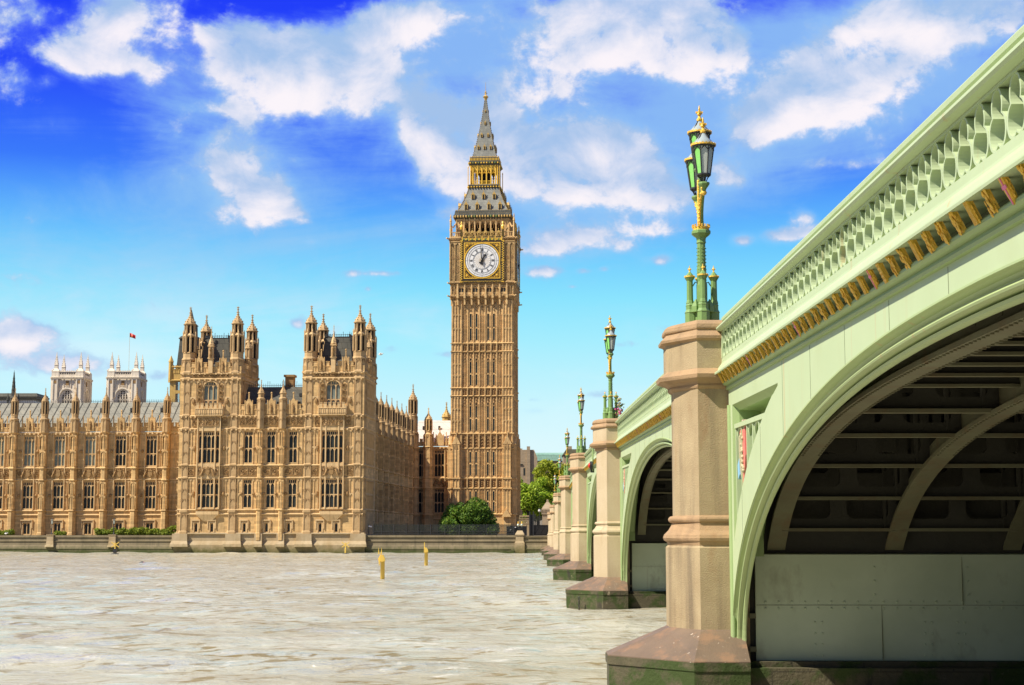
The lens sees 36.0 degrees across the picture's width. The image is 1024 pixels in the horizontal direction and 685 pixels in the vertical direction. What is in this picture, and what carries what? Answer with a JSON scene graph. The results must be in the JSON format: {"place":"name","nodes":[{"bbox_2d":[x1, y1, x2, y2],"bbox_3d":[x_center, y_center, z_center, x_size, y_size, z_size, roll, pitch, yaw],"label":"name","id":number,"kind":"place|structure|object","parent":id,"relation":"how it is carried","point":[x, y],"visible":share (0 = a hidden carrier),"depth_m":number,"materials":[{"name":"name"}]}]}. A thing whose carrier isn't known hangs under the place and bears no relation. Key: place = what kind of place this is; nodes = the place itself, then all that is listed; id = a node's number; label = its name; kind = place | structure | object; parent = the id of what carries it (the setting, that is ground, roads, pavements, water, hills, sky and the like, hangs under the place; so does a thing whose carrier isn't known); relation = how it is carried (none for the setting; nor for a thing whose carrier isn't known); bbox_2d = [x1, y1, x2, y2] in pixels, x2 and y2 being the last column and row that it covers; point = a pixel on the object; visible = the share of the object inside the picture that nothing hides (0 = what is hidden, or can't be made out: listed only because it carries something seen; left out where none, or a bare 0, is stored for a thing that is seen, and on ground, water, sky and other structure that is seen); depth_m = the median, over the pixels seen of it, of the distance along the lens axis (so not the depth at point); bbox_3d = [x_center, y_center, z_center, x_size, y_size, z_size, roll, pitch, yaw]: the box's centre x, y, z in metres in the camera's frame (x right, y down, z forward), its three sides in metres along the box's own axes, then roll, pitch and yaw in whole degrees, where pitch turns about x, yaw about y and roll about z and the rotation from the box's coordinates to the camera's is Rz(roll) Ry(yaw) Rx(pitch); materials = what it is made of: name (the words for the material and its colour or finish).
{"place":"outdoors","nodes":[
{"label":"outdoors","id":0,"kind":"place"},
{"bbox_2d":[50,352,146,431],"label":"abbey church","id":1,"kind":"structure","parent":0,"point":[122,385],"depth_m":579.23,"materials":[{"name":"white stone"}]},
{"bbox_2d":[129,333,135,348],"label":"flag","id":2,"kind":"object","parent":1,"relation":"attached to","point":[132,336],"visible":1,"depth_m":586.68,"materials":[{"name":"fabric"}]},
{"bbox_2d":[0,551,666,684],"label":"river","id":3,"kind":"structure","parent":0,"point":[237,618],"depth_m":52.98,"materials":[{"name":"liquid"}]},
{"bbox_2d":[0,535,172,552],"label":"river wall","id":4,"kind":"structure","parent":3,"relation":"in","point":[88,543],"depth_m":254.03,"materials":[{"name":"stone"}]},
{"bbox_2d":[111,542,118,553],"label":"cross buoy","id":5,"kind":"object","parent":3,"relation":"on","point":[115,550],"visible":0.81,"depth_m":230.63,"materials":[{"name":"yellow metal"}]},
{"bbox_2d":[378,547,384,578],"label":"marker post","id":6,"kind":"object","parent":3,"relation":"in","point":[381,558],"visible":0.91,"depth_m":100.62,"materials":[{"name":"yellow metal"}]},
{"bbox_2d":[424,542,427,565],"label":"marker post","id":7,"kind":"object","parent":3,"relation":"in","point":[425,556],"visible":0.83,"depth_m":147.35,"materials":[{"name":"yellow metal"}]},
{"bbox_2d":[365,535,515,552],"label":"river wall","id":8,"kind":"structure","parent":3,"relation":"in","point":[447,543],"depth_m":249.38,"materials":[{"name":"stone"}]},
{"bbox_2d":[373,521,513,534],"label":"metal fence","id":9,"kind":"object","parent":8,"relation":"on","point":[407,532],"visible":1,"depth_m":250.03,"materials":[{"name":"black metal"}]},
{"bbox_2d":[504,530,524,552],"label":"stone pier","id":10,"kind":"structure","parent":3,"relation":"in","point":[519,544],"depth_m":247.93,"materials":[{"name":"beige stone"}]},
{"bbox_2d":[524,536,546,552],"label":"river wall","id":11,"kind":"structure","parent":3,"relation":"in","point":[534,544],"depth_m":248.04,"materials":[{"name":"stone"}]},
{"bbox_2d":[0,0,1023,452],"label":"sky","id":12,"kind":"structure","parent":0,"point":[271,160],"materials":[{"name":"blue"}]},
{"bbox_2d":[498,446,536,534],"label":"building","id":13,"kind":"structure","parent":0,"point":[528,460],"depth_m":429.00,"materials":[{"name":"brown stone"}]},
{"bbox_2d":[536,453,562,467],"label":"building","id":14,"kind":"structure","parent":0,"point":[554,457],"depth_m":479.18,"materials":[{"name":"teal stone"}]},
{"bbox_2d":[562,446,587,467],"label":"building","id":15,"kind":"structure","parent":0,"point":[570,450],"depth_m":439.10,"materials":[{"name":"brown stone"}]},
{"label":"ground","id":16,"kind":"structure","parent":0,"visible":0},
{"bbox_2d":[0,393,49,432],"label":"building","id":17,"kind":"structure","parent":16,"relation":"on","point":[30,397],"depth_m":452.41,"materials":[{"name":"white paint"}]},
{"bbox_2d":[7,371,19,402],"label":"church spire","id":18,"kind":"structure","parent":17,"relation":"attached to","point":[12,391],"depth_m":402.66,"materials":[{"name":"black metal"}]},
{"bbox_2d":[0,305,450,552],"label":"gothic palace","id":19,"kind":"structure","parent":16,"relation":"on","point":[330,455],"depth_m":257.10,"materials":[{"name":"stone"}]},
{"bbox_2d":[0,482,2,508],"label":"window","id":20,"kind":"structure","parent":19,"relation":"in","point":[1,483],"depth_m":265.60,"materials":[{"name":"stone"}]},
{"bbox_2d":[0,436,3,466],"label":"window","id":21,"kind":"structure","parent":19,"relation":"in","point":[1,437],"depth_m":266.44,"materials":[{"name":"stone"}]},
{"bbox_2d":[22,523,29,534],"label":"window","id":22,"kind":"structure","parent":19,"relation":"in","point":[26,526],"depth_m":264.50,"materials":[{"name":"stone"}]},
{"bbox_2d":[22,482,32,508],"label":"window","id":23,"kind":"structure","parent":19,"relation":"in","point":[27,493],"depth_m":265.15,"materials":[{"name":"glass"}]},
{"bbox_2d":[23,436,34,466],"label":"window","id":24,"kind":"structure","parent":19,"relation":"in","point":[29,440],"depth_m":266.05,"materials":[{"name":"glass"}]},
{"bbox_2d":[53,523,59,534],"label":"window","id":25,"kind":"structure","parent":19,"relation":"in","point":[56,525],"depth_m":264.11,"materials":[{"name":"glass"}]},
{"bbox_2d":[52,482,62,508],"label":"window","id":26,"kind":"structure","parent":19,"relation":"in","point":[57,486],"depth_m":264.69,"materials":[{"name":"glass"}]},
{"bbox_2d":[54,436,64,465],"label":"window","id":27,"kind":"structure","parent":19,"relation":"in","point":[59,450],"depth_m":265.66,"materials":[{"name":"glass"}]},
{"bbox_2d":[84,523,90,534],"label":"window","id":28,"kind":"structure","parent":19,"relation":"in","point":[87,526],"depth_m":263.66,"materials":[{"name":"stone"}]},
{"bbox_2d":[83,481,93,508],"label":"window","id":29,"kind":"structure","parent":19,"relation":"in","point":[88,495],"depth_m":264.31,"materials":[{"name":"stone"}]},
{"bbox_2d":[84,436,95,465],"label":"window","id":30,"kind":"structure","parent":19,"relation":"in","point":[89,440],"depth_m":265.21,"materials":[{"name":"glass"}]},
{"bbox_2d":[115,523,121,529],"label":"window","id":31,"kind":"structure","parent":19,"relation":"in","point":[118,526],"depth_m":263.28,"materials":[{"name":"glass"}]},
{"bbox_2d":[113,481,124,508],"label":"window","id":32,"kind":"structure","parent":19,"relation":"in","point":[119,486],"depth_m":263.85,"materials":[{"name":"glass"}]},
{"bbox_2d":[115,435,125,465],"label":"window","id":33,"kind":"structure","parent":19,"relation":"in","point":[120,451],"depth_m":264.76,"materials":[{"name":"stone"}]},
{"bbox_2d":[146,523,152,529],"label":"window","id":34,"kind":"structure","parent":19,"relation":"in","point":[149,525],"depth_m":262.83,"materials":[{"name":"glass"}]},
{"bbox_2d":[144,481,155,508],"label":"window","id":35,"kind":"structure","parent":19,"relation":"in","point":[149,485],"depth_m":263.47,"materials":[{"name":"glass"}]},
{"bbox_2d":[145,435,156,465],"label":"window","id":36,"kind":"structure","parent":19,"relation":"in","point":[151,440],"depth_m":264.37,"materials":[{"name":"stone"}]},
{"bbox_2d":[197,479,217,507],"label":"window","id":37,"kind":"structure","parent":19,"relation":"in","point":[207,489],"depth_m":253.25,"materials":[{"name":"stone"}]},
{"bbox_2d":[198,431,218,462],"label":"window","id":38,"kind":"structure","parent":19,"relation":"in","point":[208,447],"depth_m":254.12,"materials":[{"name":"stone"}]},
{"bbox_2d":[203,381,217,406],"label":"window","id":39,"kind":"structure","parent":19,"relation":"in","point":[210,387],"depth_m":255.49,"materials":[{"name":"stone"}]},
{"bbox_2d":[243,479,251,507],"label":"window","id":40,"kind":"structure","parent":19,"relation":"in","point":[247,487],"depth_m":253.00,"materials":[{"name":"glass"}]},
{"bbox_2d":[244,431,252,462],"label":"window","id":41,"kind":"structure","parent":19,"relation":"in","point":[248,438],"depth_m":253.93,"materials":[{"name":"glass"}]},
{"bbox_2d":[266,479,273,507],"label":"window","id":42,"kind":"structure","parent":19,"relation":"in","point":[269,482],"depth_m":252.70,"materials":[{"name":"glass"}]},
{"bbox_2d":[266,431,274,462],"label":"window","id":43,"kind":"structure","parent":19,"relation":"in","point":[270,434],"depth_m":253.62,"materials":[{"name":"glass"}]},
{"bbox_2d":[288,479,296,507],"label":"window","id":44,"kind":"structure","parent":19,"relation":"in","point":[291,482],"depth_m":252.39,"materials":[{"name":"glass"}]},
{"bbox_2d":[288,431,296,462],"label":"window","id":45,"kind":"structure","parent":19,"relation":"in","point":[292,434],"depth_m":253.31,"materials":[{"name":"glass"}]},
{"bbox_2d":[321,479,341,507],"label":"window","id":46,"kind":"structure","parent":19,"relation":"in","point":[331,484],"depth_m":251.59,"materials":[{"name":"stone"}]},
{"bbox_2d":[321,431,342,462],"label":"window","id":47,"kind":"structure","parent":19,"relation":"in","point":[332,436],"depth_m":252.51,"materials":[{"name":"stone"}]},
{"bbox_2d":[326,380,340,405],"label":"window","id":48,"kind":"structure","parent":19,"relation":"in","point":[332,386],"depth_m":253.87,"materials":[{"name":"stone"}]},
{"bbox_2d":[419,489,422,512],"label":"window","id":49,"kind":"structure","parent":19,"relation":"in","point":[420,490],"depth_m":313.26,"materials":[{"name":"glass"}]},
{"bbox_2d":[419,450,422,476],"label":"window","id":50,"kind":"structure","parent":19,"relation":"in","point":[420,451],"depth_m":314.10,"materials":[{"name":"glass"}]},
{"bbox_2d":[434,489,443,512],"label":"window","id":51,"kind":"structure","parent":19,"relation":"in","point":[438,493],"depth_m":312.88,"materials":[{"name":"glass"}]},
{"bbox_2d":[434,450,443,476],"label":"window","id":52,"kind":"structure","parent":19,"relation":"in","point":[438,454],"depth_m":313.79,"materials":[{"name":"glass"}]},
{"bbox_2d":[438,497,499,534],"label":"round tree","id":53,"kind":"object","parent":16,"relation":"on","point":[474,515],"visible":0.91,"depth_m":255.54,"materials":[{"name":"green plant"}]},
{"bbox_2d":[446,90,522,534],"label":"clock tower","id":54,"kind":"structure","parent":16,"relation":"on","point":[484,448],"depth_m":312.35,"materials":[{"name":"stone"}]},
{"bbox_2d":[507,525,526,535],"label":"security fence","id":55,"kind":"object","parent":16,"relation":"on","point":[516,528],"visible":0.52,"depth_m":256.70,"materials":[{"name":"black metal"}]},
{"bbox_2d":[519,514,541,535],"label":"stone balustrade","id":56,"kind":"object","parent":16,"relation":"on","point":[523,519],"visible":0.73,"depth_m":294.17,"materials":[{"name":"stone"}]},
{"bbox_2d":[521,482,544,515],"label":"tree","id":57,"kind":"object","parent":16,"relation":"on","point":[532,502],"visible":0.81,"depth_m":343.40,"materials":[{"name":"green plant"}]},
{"bbox_2d":[529,511,547,535],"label":"gate","id":58,"kind":"structure","parent":16,"relation":"on","point":[538,529],"depth_m":261.18,"materials":[{"name":"black metal"}]},
{"bbox_2d":[525,491,552,518],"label":"tree","id":59,"kind":"object","parent":16,"relation":"on","point":[547,495],"visible":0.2,"depth_m":348.33,"materials":[{"name":"green plant"}]},
{"bbox_2d":[529,477,552,524],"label":"tree","id":60,"kind":"object","parent":16,"relation":"on","point":[540,480],"visible":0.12,"depth_m":355.86,"materials":[{"name":"green plant"}]},
{"bbox_2d":[542,500,550,535],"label":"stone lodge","id":61,"kind":"structure","parent":16,"relation":"on","point":[546,508],"depth_m":289.30,"materials":[{"name":"beige stone"}]},
{"bbox_2d":[532,459,562,501],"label":"tree","id":62,"kind":"object","parent":16,"relation":"on","point":[544,468],"visible":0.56,"depth_m":360.73,"materials":[{"name":"green plant"}]},
{"bbox_2d":[554,463,568,491],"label":"tree","id":63,"kind":"object","parent":16,"relation":"on","point":[561,472],"visible":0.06,"depth_m":359.89,"materials":[{"name":"green plant"}]},
{"bbox_2d":[540,25,1023,684],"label":"road bridge","id":64,"kind":"structure","parent":16,"relation":"on","point":[808,457],"depth_m":28.22,"materials":[{"name":"green paint"}]},
{"bbox_2d":[553,475,556,504],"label":"street lamp","id":65,"kind":"object","parent":64,"relation":"on","point":[554,479],"visible":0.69,"depth_m":217.87,"materials":[{"name":"green metal"}]},
{"bbox_2d":[557,455,561,492],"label":"street lamp","id":66,"kind":"object","parent":64,"relation":"on","point":[559,467],"visible":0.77,"depth_m":182.69,"materials":[{"name":"green metal"}]},
{"bbox_2d":[564,429,570,474],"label":"street lamp","id":67,"kind":"object","parent":64,"relation":"on","point":[567,438],"visible":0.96,"depth_m":144.48,"materials":[{"name":"green metal"}]},
{"bbox_2d":[576,389,585,452],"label":"street lamp","id":68,"kind":"object","parent":64,"relation":"on","point":[581,448],"visible":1,"depth_m":104.55,"materials":[{"name":"green metal"}]},
{"bbox_2d":[588,449,595,472],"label":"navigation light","id":69,"kind":"object","parent":64,"relation":"on","point":[591,465],"visible":0.94,"depth_m":83.74,"materials":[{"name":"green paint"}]},
{"bbox_2d":[602,318,618,418],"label":"street lamp","id":70,"kind":"object","parent":64,"relation":"on","point":[609,411],"visible":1,"depth_m":66.06,"materials":[{"name":"green metal"}]},
{"bbox_2d":[612,397,627,417],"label":"flower bouquet","id":71,"kind":"object","parent":64,"relation":"on","point":[619,410],"visible":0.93,"depth_m":65.78,"materials":[{"name":"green plant"}]},
{"bbox_2d":[684,106,719,322],"bbox_3d":[3.723,-2.523,31.066,0.686,4.418,1.738,0,-7,1],"label":"street lamp","id":72,"kind":"object","parent":64,"relation":"on","point":[698,161],"visible":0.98,"depth_m":30.80,"materials":[{"name":"green metal"}]},
{"label":"terrace","id":73,"kind":"structure","parent":0,"visible":0},
{"bbox_2d":[0,529,14,534],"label":"shrub","id":74,"kind":"object","parent":73,"relation":"on","point":[10,531],"visible":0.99,"depth_m":257.20,"materials":[{"name":"green plant"}]},
{"bbox_2d":[53,530,66,534],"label":"shrub","id":75,"kind":"object","parent":73,"relation":"on","point":[56,532],"visible":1,"depth_m":256.46,"materials":[{"name":"green plant"}]},
{"bbox_2d":[94,527,162,534],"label":"hedge","id":76,"kind":"object","parent":73,"relation":"on","point":[136,531],"visible":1,"depth_m":255.49,"materials":[{"name":"green plant"}]},
{"bbox_2d":[160,525,176,534],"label":"hedge","id":77,"kind":"object","parent":73,"relation":"on","point":[168,530],"visible":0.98,"depth_m":254.76,"materials":[{"name":"green plant"}]}
]}

